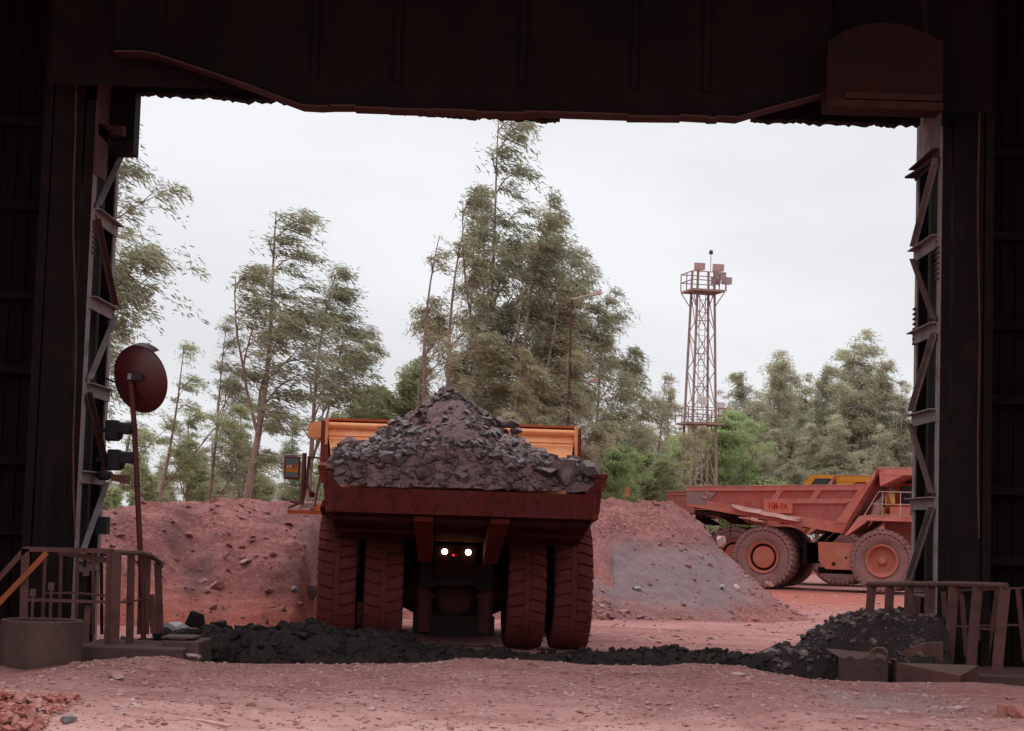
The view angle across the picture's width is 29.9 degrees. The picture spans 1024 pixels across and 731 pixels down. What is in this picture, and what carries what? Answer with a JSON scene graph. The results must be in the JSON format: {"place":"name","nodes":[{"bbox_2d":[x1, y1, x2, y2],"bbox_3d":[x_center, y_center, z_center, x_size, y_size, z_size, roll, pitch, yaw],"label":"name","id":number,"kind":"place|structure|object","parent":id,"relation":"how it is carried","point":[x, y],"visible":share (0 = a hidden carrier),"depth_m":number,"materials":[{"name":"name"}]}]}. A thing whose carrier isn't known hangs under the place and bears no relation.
{"place":"outdoors","nodes":[
{"label":"outdoors","id":0,"kind":"place"},
{"bbox_2d":[106,95,916,537],"label":"sky","id":1,"kind":"structure","parent":0,"point":[812,227],"materials":[{"name":"white"}]},
{"bbox_2d":[0,540,1023,730],"bbox_3d":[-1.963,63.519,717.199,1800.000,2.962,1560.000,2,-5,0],"label":"ground","id":2,"kind":"structure","parent":0,"point":[990,696],"depth_m":26.60,"materials":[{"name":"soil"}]},
{"bbox_2d":[0,689,82,730],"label":"earth clods","id":3,"kind":"object","parent":2,"relation":"on","point":[16,719],"visible":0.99,"depth_m":21.19,"materials":[{"name":"soil"}]},
{"bbox_2d":[0,617,83,669],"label":"concrete ring","id":4,"kind":"object","parent":2,"relation":"on","point":[26,643],"visible":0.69,"depth_m":30.07,"materials":[{"name":"concrete"}]},
{"bbox_2d":[30,589,35,621],"bbox_3d":[-7.739,4.011,30.954,0.090,0.813,0.060,2,-5,0],"label":"marker peg","id":5,"kind":"object","parent":4,"relation":"in","point":[32,593],"visible":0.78,"depth_m":30.95,"materials":[{"name":"metal"}]},
{"bbox_2d":[48,582,54,621],"bbox_3d":[-7.450,3.960,30.959,0.090,0.916,0.060,2,-5,0],"label":"marker peg","id":6,"kind":"object","parent":4,"relation":"in","point":[51,586],"visible":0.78,"depth_m":30.96,"materials":[{"name":"metal"}]},
{"bbox_2d":[18,0,124,641],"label":"steel column","id":7,"kind":"structure","parent":2,"relation":"on","point":[97,224],"depth_m":34.40,"materials":[{"name":"metal"}]},
{"bbox_2d":[72,84,76,537],"bbox_3d":[-7.778,-1.483,34.171,0.498,9.074,0.033,2,-5,0],"label":"cable","id":8,"kind":"object","parent":7,"relation":"attached to","point":[75,313],"visible":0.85,"depth_m":34.11,"materials":[{"name":"metal"}]},
{"bbox_2d":[94,517,109,533],"bbox_3d":[-7.511,2.934,35.209,0.220,0.320,0.300,2,-5,0],"label":"junction box","id":9,"kind":"object","parent":7,"relation":"attached to","point":[102,525],"visible":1,"depth_m":35.06,"materials":[{"name":"black plastic"}]},
{"bbox_2d":[95,471,129,483],"bbox_3d":[-7.284,2.038,34.933,0.620,0.228,0.340,2,-5,0],"label":"floodlight","id":10,"kind":"object","parent":7,"relation":"attached to","point":[107,475],"visible":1,"depth_m":34.82,"materials":[{"name":"metal"}]},
{"bbox_2d":[101,420,131,440],"bbox_3d":[-7.280,1.194,35.204,0.770,0.380,0.330,2,-5,0],"label":"signal lamp","id":11,"kind":"object","parent":7,"relation":"attached to","point":[114,430],"visible":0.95,"depth_m":35.05,"materials":[{"name":"black plastic"}]},
{"bbox_2d":[95,449,138,470],"bbox_3d":[-7.241,1.730,35.160,0.770,0.380,0.330,2,-5,0],"label":"signal lamp","id":12,"kind":"object","parent":7,"relation":"attached to","point":[116,459],"visible":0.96,"depth_m":35.01,"materials":[{"name":"black plastic"}]},
{"bbox_2d":[103,470,122,509],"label":"tree","id":13,"kind":"object","parent":2,"relation":"on","point":[106,505],"visible":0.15,"depth_m":145.02,"materials":[{"name":"green plant"}]},
{"bbox_2d":[105,669,123,679],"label":"stone","id":14,"kind":"object","parent":2,"relation":"on","point":[116,674],"visible":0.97,"depth_m":26.69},
{"bbox_2d":[106,242,141,482],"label":"tree","id":15,"kind":"object","parent":2,"relation":"on","point":[117,397],"visible":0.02,"depth_m":66.94,"materials":[{"name":"green plant"}]},
{"bbox_2d":[82,639,187,661],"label":"kerb block","id":16,"kind":"structure","parent":2,"relation":"on","point":[98,649],"depth_m":31.41,"materials":[{"name":"concrete"}]},
{"bbox_2d":[0,547,163,644],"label":"railing","id":17,"kind":"object","parent":16,"relation":"on","point":[110,625],"visible":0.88,"depth_m":32.39,"materials":[{"name":"metal"}]},
{"bbox_2d":[105,343,167,639],"bbox_3d":[-6.662,2.131,32.936,1.527,5.079,0.561,-1,-6,32],"label":"convex mirror","id":18,"kind":"object","parent":16,"relation":"on","point":[140,380],"visible":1,"depth_m":32.84,"materials":[{"name":"red glass"}]},
{"bbox_2d":[112,428,172,501],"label":"tree","id":19,"kind":"object","parent":2,"relation":"on","point":[147,494],"visible":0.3,"depth_m":95.87,"materials":[{"name":"green plant"}]},
{"bbox_2d":[107,399,181,503],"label":"tree","id":20,"kind":"object","parent":2,"relation":"on","point":[129,470],"visible":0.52,"depth_m":74.55,"materials":[{"name":"green plant"}]},
{"bbox_2d":[110,124,212,378],"bbox_3d":[-12.474,-1.014,62.751,5.183,16.404,4.125,2,-5,-9],"label":"tree","id":21,"kind":"object","parent":2,"relation":"on","point":[127,292],"visible":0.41,"depth_m":62.62,"materials":[{"name":"green plant"}]},
{"bbox_2d":[149,454,180,502],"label":"tree","id":22,"kind":"object","parent":2,"relation":"on","point":[168,487],"visible":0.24,"depth_m":146.58,"materials":[{"name":"green plant"}]},
{"bbox_2d":[162,637,211,662],"bbox_3d":[-5.492,4.947,32.294,0.704,0.670,1.575,2,-5,0],"label":"concrete block","id":23,"kind":"object","parent":2,"relation":"on","point":[202,647],"depth_m":31.97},
{"bbox_2d":[161,634,201,639],"bbox_3d":[-5.580,4.578,32.392,0.550,0.035,0.850,2,-5,0],"label":"steel plate","id":24,"kind":"object","parent":23,"relation":"on","point":[180,636],"visible":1,"depth_m":32.18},
{"bbox_2d":[164,622,189,630],"bbox_3d":[-6.143,4.817,35.105,0.509,0.265,0.485,2,-5,0],"label":"boulder","id":25,"kind":"object","parent":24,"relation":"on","point":[177,626],"visible":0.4,"depth_m":35.04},
{"bbox_2d":[161,405,225,501],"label":"tree","id":26,"kind":"object","parent":2,"relation":"on","point":[195,487],"visible":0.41,"depth_m":91.75,"materials":[{"name":"green plant"}]},
{"bbox_2d":[150,340,252,502],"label":"tree","id":27,"kind":"object","parent":2,"relation":"on","point":[180,476],"visible":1,"depth_m":71.91,"materials":[{"name":"green plant"}]},
{"bbox_2d":[177,717,231,727],"bbox_3d":[-3.436,4.002,21.517,0.637,0.127,0.082,4,-5,-24],"label":"stick","id":28,"kind":"object","parent":2,"relation":"on","point":[225,725],"visible":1,"depth_m":21.53,"materials":[{"name":"brown wood"}]},
{"bbox_2d":[178,446,232,501],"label":"tree","id":29,"kind":"object","parent":2,"relation":"on","point":[206,450],"visible":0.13,"depth_m":148.66,"materials":[{"name":"green plant"}]},
{"bbox_2d":[203,314,292,501],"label":"tree","id":30,"kind":"object","parent":2,"relation":"on","point":[229,388],"visible":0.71,"depth_m":81.65,"materials":[{"name":"green plant"}]},
{"bbox_2d":[217,396,280,501],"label":"tree","id":31,"kind":"object","parent":2,"relation":"on","point":[258,483],"visible":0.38,"depth_m":99.83,"materials":[{"name":"green plant"}]},
{"bbox_2d":[220,449,282,501],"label":"tree","id":32,"kind":"object","parent":2,"relation":"on","point":[271,492],"visible":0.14,"depth_m":146.86,"materials":[{"name":"green plant"}]},
{"bbox_2d":[268,412,323,500],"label":"tree","id":33,"kind":"object","parent":2,"relation":"on","point":[289,494],"visible":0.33,"depth_m":94.54,"materials":[{"name":"green plant"}]},
{"bbox_2d":[224,207,381,498],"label":"tree","id":34,"kind":"object","parent":2,"relation":"on","point":[291,324],"visible":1,"depth_m":78.26,"materials":[{"name":"green plant"}]},
{"bbox_2d":[297,261,393,501],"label":"tree","id":35,"kind":"object","parent":2,"relation":"on","point":[360,363],"visible":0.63,"depth_m":84.89,"materials":[{"name":"green plant"}]},
{"bbox_2d":[307,383,385,463],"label":"tree","id":36,"kind":"object","parent":2,"relation":"on","point":[336,414],"visible":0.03,"depth_m":92.23,"materials":[{"name":"green plant"}]},
{"bbox_2d":[97,497,613,627],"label":"earth bank","id":37,"kind":"structure","parent":2,"relation":"on","point":[278,580],"depth_m":43.71,"materials":[{"name":"soil"}]},
{"bbox_2d":[104,488,127,509],"bbox_3d":[-11.527,4.094,55.820,0.848,1.118,0.735,1,-5,12],"label":"bush","id":38,"kind":"object","parent":37,"relation":"on","point":[115,495],"visible":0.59,"depth_m":55.81,"materials":[{"name":"green plant"}]},
{"bbox_2d":[99,496,317,623],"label":"bank stones","id":39,"kind":"object","parent":37,"relation":"on","point":[252,538],"visible":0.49,"depth_m":44.02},
{"bbox_2d":[311,355,433,500],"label":"tree","id":40,"kind":"object","parent":2,"relation":"on","point":[403,403],"visible":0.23,"depth_m":87.92,"materials":[{"name":"green plant"}]},
{"bbox_2d":[413,319,443,410],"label":"tree","id":41,"kind":"object","parent":2,"relation":"on","point":[420,377],"visible":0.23,"depth_m":82.34,"materials":[{"name":"green plant"}]},
{"bbox_2d":[284,418,607,649],"bbox_3d":[-1.659,3.298,39.397,6.598,4.577,11.202,2,-5,-3],"label":"haul truck","id":42,"kind":"object","parent":2,"relation":"on","point":[455,562],"visible":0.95,"depth_m":36.02,"materials":[{"name":"orange paint"}]},
{"bbox_2d":[328,398,597,491],"bbox_3d":[-1.069,1.469,37.869,4.800,2.082,7.650,2,-5,-3],"label":"ore load","id":43,"kind":"object","parent":42,"relation":"in","point":[462,433],"visible":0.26,"depth_m":34.25},
{"bbox_2d":[378,450,396,464],"bbox_3d":[-2.205,1.651,34.236,0.381,0.286,0.293,0,-5,19],"label":"ore boulder","id":44,"kind":"object","parent":43,"relation":"on","point":[387,457],"visible":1,"depth_m":34.10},
{"bbox_2d":[327,385,593,491],"bbox_3d":[-1.046,1.395,37.432,4.920,2.182,6.961,2,-5,-3],"label":"ore rubble","id":45,"kind":"object","parent":43,"relation":"on","point":[522,454],"visible":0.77,"depth_m":34.50,"materials":[{"name":"stone"}]},
{"bbox_2d":[454,470,469,482],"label":"ore boulder","id":46,"kind":"object","parent":43,"relation":"on","point":[463,476],"visible":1,"depth_m":34.02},
{"bbox_2d":[533,467,558,476],"bbox_3d":[0.573,1.900,34.313,0.594,0.174,0.423,-2,-6,37],"label":"ore boulder","id":47,"kind":"object","parent":43,"relation":"on","point":[547,472],"visible":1,"depth_m":34.14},
{"bbox_2d":[552,460,575,484],"bbox_3d":[0.954,1.911,34.313,0.429,0.450,0.406,5,-6,-37],"label":"ore boulder","id":48,"kind":"object","parent":43,"relation":"on","point":[565,473],"visible":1,"depth_m":34.18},
{"bbox_2d":[576,460,599,478],"bbox_3d":[1.347,1.871,34.377,0.334,0.358,0.476,4,-5,-22],"label":"ore boulder","id":49,"kind":"object","parent":43,"relation":"on","point":[588,469],"visible":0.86,"depth_m":34.19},
{"bbox_2d":[416,233,481,404],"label":"tree","id":50,"kind":"object","parent":2,"relation":"on","point":[432,302],"visible":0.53,"depth_m":80.26,"materials":[{"name":"green plant"}]},
{"bbox_2d":[403,195,520,411],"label":"tree","id":51,"kind":"object","parent":2,"relation":"on","point":[439,320],"visible":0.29,"depth_m":88.07,"materials":[{"name":"green plant"}]},
{"bbox_2d":[442,219,503,411],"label":"tree","id":52,"kind":"object","parent":2,"relation":"on","point":[462,288],"visible":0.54,"depth_m":83.50,"materials":[{"name":"green plant"}]},
{"bbox_2d":[0,0,1023,666],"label":"crusher building","id":53,"kind":"structure","parent":2,"relation":"on","point":[648,60],"depth_m":33.64,"materials":[{"name":"metal"}]},
{"bbox_2d":[38,453,51,546],"bbox_3d":[-8.151,2.385,33.497,0.184,1.719,0.180,2,-5,0],"label":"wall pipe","id":54,"kind":"object","parent":53,"relation":"attached to","point":[44,502],"depth_m":33.44,"materials":[{"name":"metal"}]},
{"bbox_2d":[821,0,943,117],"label":"dust chute","id":55,"kind":"object","parent":53,"relation":"attached to","point":[886,69],"visible":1,"depth_m":32.86,"materials":[{"name":"metal"}]},
{"bbox_2d":[498,346,541,424],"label":"tree","id":56,"kind":"object","parent":2,"relation":"on","point":[519,373],"visible":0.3,"depth_m":78.65,"materials":[{"name":"green plant"}]},
{"bbox_2d":[453,120,588,407],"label":"tree","id":57,"kind":"object","parent":2,"relation":"on","point":[507,249],"visible":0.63,"depth_m":86.44,"materials":[{"name":"green plant"}]},
{"bbox_2d":[120,609,952,681],"bbox_3d":[0.149,5.689,33.292,14.450,3.286,4.100,2,-5,0],"label":"spilled ore","id":58,"kind":"object","parent":2,"relation":"on","point":[825,667],"visible":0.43,"depth_m":33.16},
{"bbox_2d":[185,611,204,627],"bbox_3d":[-5.641,4.513,34.128,0.353,0.299,0.373,2,-5,0],"label":"boulder","id":59,"kind":"object","parent":58,"relation":"on","point":[195,619],"visible":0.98,"depth_m":34.01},
{"bbox_2d":[223,644,235,660],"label":"boulder","id":60,"kind":"object","parent":58,"relation":"on","point":[229,651],"visible":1,"depth_m":32.97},
{"bbox_2d":[137,617,769,669],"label":"ore lumps","id":61,"kind":"object","parent":58,"relation":"on","point":[311,628],"visible":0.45,"depth_m":33.46,"materials":[{"name":"stone"}]},
{"bbox_2d":[758,606,937,679],"bbox_3d":[5.832,5.373,33.348,2.893,2.406,2.982,2,-5,0],"label":"ore rubble","id":62,"kind":"object","parent":58,"relation":"on","point":[879,612],"visible":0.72,"depth_m":33.27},
{"bbox_2d":[902,642,942,660],"bbox_3d":[6.891,4.970,32.768,0.681,0.564,1.100,2,-5,0],"label":"buckled plate","id":63,"kind":"object","parent":62,"relation":"on","point":[928,649],"visible":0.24,"depth_m":32.23,"materials":[{"name":"metal"}]},
{"bbox_2d":[471,240,605,418],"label":"tree","id":64,"kind":"object","parent":2,"relation":"on","point":[496,342],"visible":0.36,"depth_m":83.94,"materials":[{"name":"green plant"}]},
{"bbox_2d":[494,283,614,425],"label":"tree","id":65,"kind":"object","parent":2,"relation":"on","point":[541,387],"visible":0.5,"depth_m":82.64,"materials":[{"name":"green plant"}]},
{"bbox_2d":[504,205,614,446],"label":"tree","id":66,"kind":"object","parent":2,"relation":"on","point":[553,245],"visible":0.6,"depth_m":83.59,"materials":[{"name":"green plant"}]},
{"bbox_2d":[531,186,611,371],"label":"tree","id":67,"kind":"object","parent":2,"relation":"on","point":[555,198],"visible":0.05,"depth_m":90.97,"materials":[{"name":"green plant"}]},
{"bbox_2d":[531,349,628,463],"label":"tree","id":68,"kind":"object","parent":2,"relation":"on","point":[597,432],"visible":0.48,"depth_m":79.84,"materials":[{"name":"green plant"}]},
{"bbox_2d":[567,289,601,425],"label":"street lamp","id":69,"kind":"object","parent":2,"relation":"on","point":[598,292],"visible":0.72,"depth_m":79.83,"materials":[{"name":"metal"}]},
{"bbox_2d":[548,246,644,479],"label":"tree","id":70,"kind":"object","parent":2,"relation":"on","point":[605,325],"visible":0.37,"depth_m":86.49,"materials":[{"name":"green plant"}]},
{"bbox_2d":[402,497,808,622],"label":"earth bank","id":71,"kind":"structure","parent":2,"relation":"on","point":[672,597],"depth_m":54.06,"materials":[{"name":"soil"}]},
{"bbox_2d":[591,497,818,622],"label":"bank stones","id":72,"kind":"object","parent":71,"relation":"on","point":[624,613],"visible":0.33,"depth_m":53.99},
{"bbox_2d":[597,442,656,502],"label":"bush","id":73,"kind":"object","parent":2,"relation":"on","point":[618,468],"visible":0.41,"depth_m":89.68,"materials":[{"name":"green plant"}]},
{"bbox_2d":[586,286,675,489],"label":"tree","id":74,"kind":"object","parent":2,"relation":"on","point":[635,354],"visible":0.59,"depth_m":92.29,"materials":[{"name":"green plant"}]},
{"bbox_2d":[605,356,661,496],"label":"tree","id":75,"kind":"object","parent":2,"relation":"on","point":[635,429],"visible":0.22,"depth_m":96.44,"materials":[{"name":"green plant"}]},
{"bbox_2d":[402,594,880,653],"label":"yard pebbles","id":76,"kind":"object","parent":2,"relation":"on","point":[625,635],"visible":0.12,"depth_m":44.69,"materials":[{"name":"gravel"}]},
{"bbox_2d":[623,399,676,499],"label":"tree","id":77,"kind":"object","parent":2,"relation":"on","point":[638,416],"visible":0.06,"depth_m":110.44,"materials":[{"name":"green plant"}]},
{"bbox_2d":[646,385,692,483],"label":"tree","id":78,"kind":"object","parent":2,"relation":"on","point":[670,396],"visible":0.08,"depth_m":130.20,"materials":[{"name":"green plant"}]},
{"bbox_2d":[619,442,720,536],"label":"bush","id":79,"kind":"object","parent":2,"relation":"on","point":[650,487],"visible":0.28,"depth_m":94.06,"materials":[{"name":"green plant"}]},
{"bbox_2d":[648,372,712,494],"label":"tree","id":80,"kind":"object","parent":2,"relation":"on","point":[697,444],"visible":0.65,"depth_m":97.73,"materials":[{"name":"green plant"}]},
{"bbox_2d":[658,426,730,496],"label":"tree","id":81,"kind":"object","parent":2,"relation":"on","point":[696,466],"visible":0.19,"depth_m":117.98,"materials":[{"name":"green plant"}]},
{"bbox_2d":[659,432,729,535],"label":"tree","id":82,"kind":"object","parent":2,"relation":"on","point":[671,454],"visible":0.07,"depth_m":120.68,"materials":[{"name":"green plant"}]},
{"bbox_2d":[675,250,731,533],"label":"lighting mast","id":83,"kind":"object","parent":2,"relation":"on","point":[719,274],"visible":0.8,"depth_m":112.16,"materials":[{"name":"red metal"}]},
{"bbox_2d":[660,408,787,534],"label":"tree","id":84,"kind":"object","parent":2,"relation":"on","point":[728,433],"visible":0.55,"depth_m":118.51,"materials":[{"name":"green plant"}]},
{"bbox_2d":[693,370,755,485],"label":"tree","id":85,"kind":"object","parent":2,"relation":"on","point":[740,394],"visible":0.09,"depth_m":136.98,"materials":[{"name":"green plant"}]},
{"bbox_2d":[732,423,780,525],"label":"tree","id":86,"kind":"object","parent":2,"relation":"on","point":[764,464],"visible":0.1,"depth_m":122.20,"materials":[{"name":"green plant"}]},
{"bbox_2d":[730,389,789,525],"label":"tree","id":87,"kind":"object","parent":2,"relation":"on","point":[758,405],"visible":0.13,"depth_m":127.96,"materials":[{"name":"green plant"}]},
{"bbox_2d":[756,428,793,525],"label":"tree","id":88,"kind":"object","parent":2,"relation":"on","point":[775,434],"visible":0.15,"depth_m":124.19,"materials":[{"name":"green plant"}]},
{"bbox_2d":[665,474,894,585],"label":"haul truck","id":89,"kind":"object","parent":2,"relation":"on","point":[677,498],"visible":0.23,"depth_m":91.54,"materials":[{"name":"red paint"}]},
{"bbox_2d":[748,358,823,470],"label":"tree","id":90,"kind":"object","parent":2,"relation":"on","point":[778,387],"visible":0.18,"depth_m":130.16,"materials":[{"name":"green plant"}]},
{"bbox_2d":[755,348,828,431],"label":"tree","id":91,"kind":"object","parent":2,"relation":"on","point":[794,377],"visible":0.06,"depth_m":138.54,"materials":[{"name":"green plant"}]},
{"bbox_2d":[686,467,911,592],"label":"haul truck","id":92,"kind":"object","parent":2,"relation":"on","point":[782,556],"visible":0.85,"depth_m":81.22,"materials":[{"name":"red paint"}]},
{"bbox_2d":[781,371,817,538],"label":"tree","id":93,"kind":"object","parent":2,"relation":"on","point":[808,392],"visible":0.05,"depth_m":135.12,"materials":[{"name":"green plant"}]},
{"bbox_2d":[778,422,835,540],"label":"tree","id":94,"kind":"object","parent":2,"relation":"on","point":[795,476],"visible":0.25,"depth_m":120.28,"materials":[{"name":"green plant"}]},
{"bbox_2d":[798,363,852,534],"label":"tree","id":95,"kind":"object","parent":2,"relation":"on","point":[822,393],"visible":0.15,"depth_m":131.62,"materials":[{"name":"green plant"}]},
{"bbox_2d":[803,347,858,429],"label":"tree","id":96,"kind":"object","parent":2,"relation":"on","point":[844,365],"visible":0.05,"depth_m":135.81,"materials":[{"name":"green plant"}]},
{"bbox_2d":[808,413,868,537],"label":"tree","id":97,"kind":"object","parent":2,"relation":"on","point":[840,460],"visible":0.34,"depth_m":120.00,"materials":[{"name":"green plant"}]},
{"bbox_2d":[827,649,887,681],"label":"concrete block","id":98,"kind":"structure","parent":2,"relation":"on","point":[857,666],"depth_m":31.29,"materials":[{"name":"concrete"}]},
{"bbox_2d":[821,326,905,473],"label":"tree","id":99,"kind":"object","parent":2,"relation":"on","point":[852,396],"visible":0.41,"depth_m":129.62,"materials":[{"name":"green plant"}]},
{"bbox_2d":[847,358,909,474],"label":"tree","id":100,"kind":"object","parent":2,"relation":"on","point":[884,390],"visible":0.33,"depth_m":128.16,"materials":[{"name":"green plant"}]},
{"bbox_2d":[857,424,899,497],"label":"tree","id":101,"kind":"object","parent":2,"relation":"on","point":[881,460],"visible":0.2,"depth_m":117.19,"materials":[{"name":"green plant"}]},
{"bbox_2d":[878,383,912,466],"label":"tree","id":102,"kind":"object","parent":2,"relation":"on","point":[903,456],"visible":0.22,"depth_m":126.73,"materials":[{"name":"green plant"}]},
{"bbox_2d":[888,663,979,681],"bbox_3d":[6.676,5.295,31.627,2.013,0.814,1.059,-2,-6,41],"label":"concrete block","id":103,"kind":"object","parent":2,"relation":"on","point":[910,672],"depth_m":31.14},
{"bbox_2d":[904,0,995,666],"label":"steel column","id":104,"kind":"structure","parent":2,"relation":"on","point":[947,544],"depth_m":34.39,"materials":[{"name":"metal"}]},
{"bbox_2d":[977,113,980,537],"bbox_3d":[8.320,-1.485,34.212,0.138,9.094,0.033,2,-5,0],"label":"cable","id":105,"kind":"object","parent":104,"relation":"attached to","point":[979,326],"visible":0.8,"depth_m":34.14,"materials":[{"name":"metal"}]},
{"bbox_2d":[979,666,1023,685],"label":"kerb platform","id":106,"kind":"structure","parent":2,"relation":"on","point":[1010,675],"depth_m":31.61,"materials":[{"name":"concrete"}]},
{"bbox_2d":[865,581,1023,670],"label":"railing","id":107,"kind":"object","parent":106,"relation":"on","point":[1000,608],"visible":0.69,"depth_m":32.80,"materials":[{"name":"metal"}]},
{"bbox_2d":[996,704,1008,717],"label":"stone","id":108,"kind":"object","parent":2,"relation":"on","point":[1001,709],"visible":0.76,"depth_m":25.68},
{"bbox_2d":[1007,705,1023,718],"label":"stone","id":109,"kind":"object","parent":2,"relation":"on","point":[1015,711],"visible":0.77,"depth_m":25.56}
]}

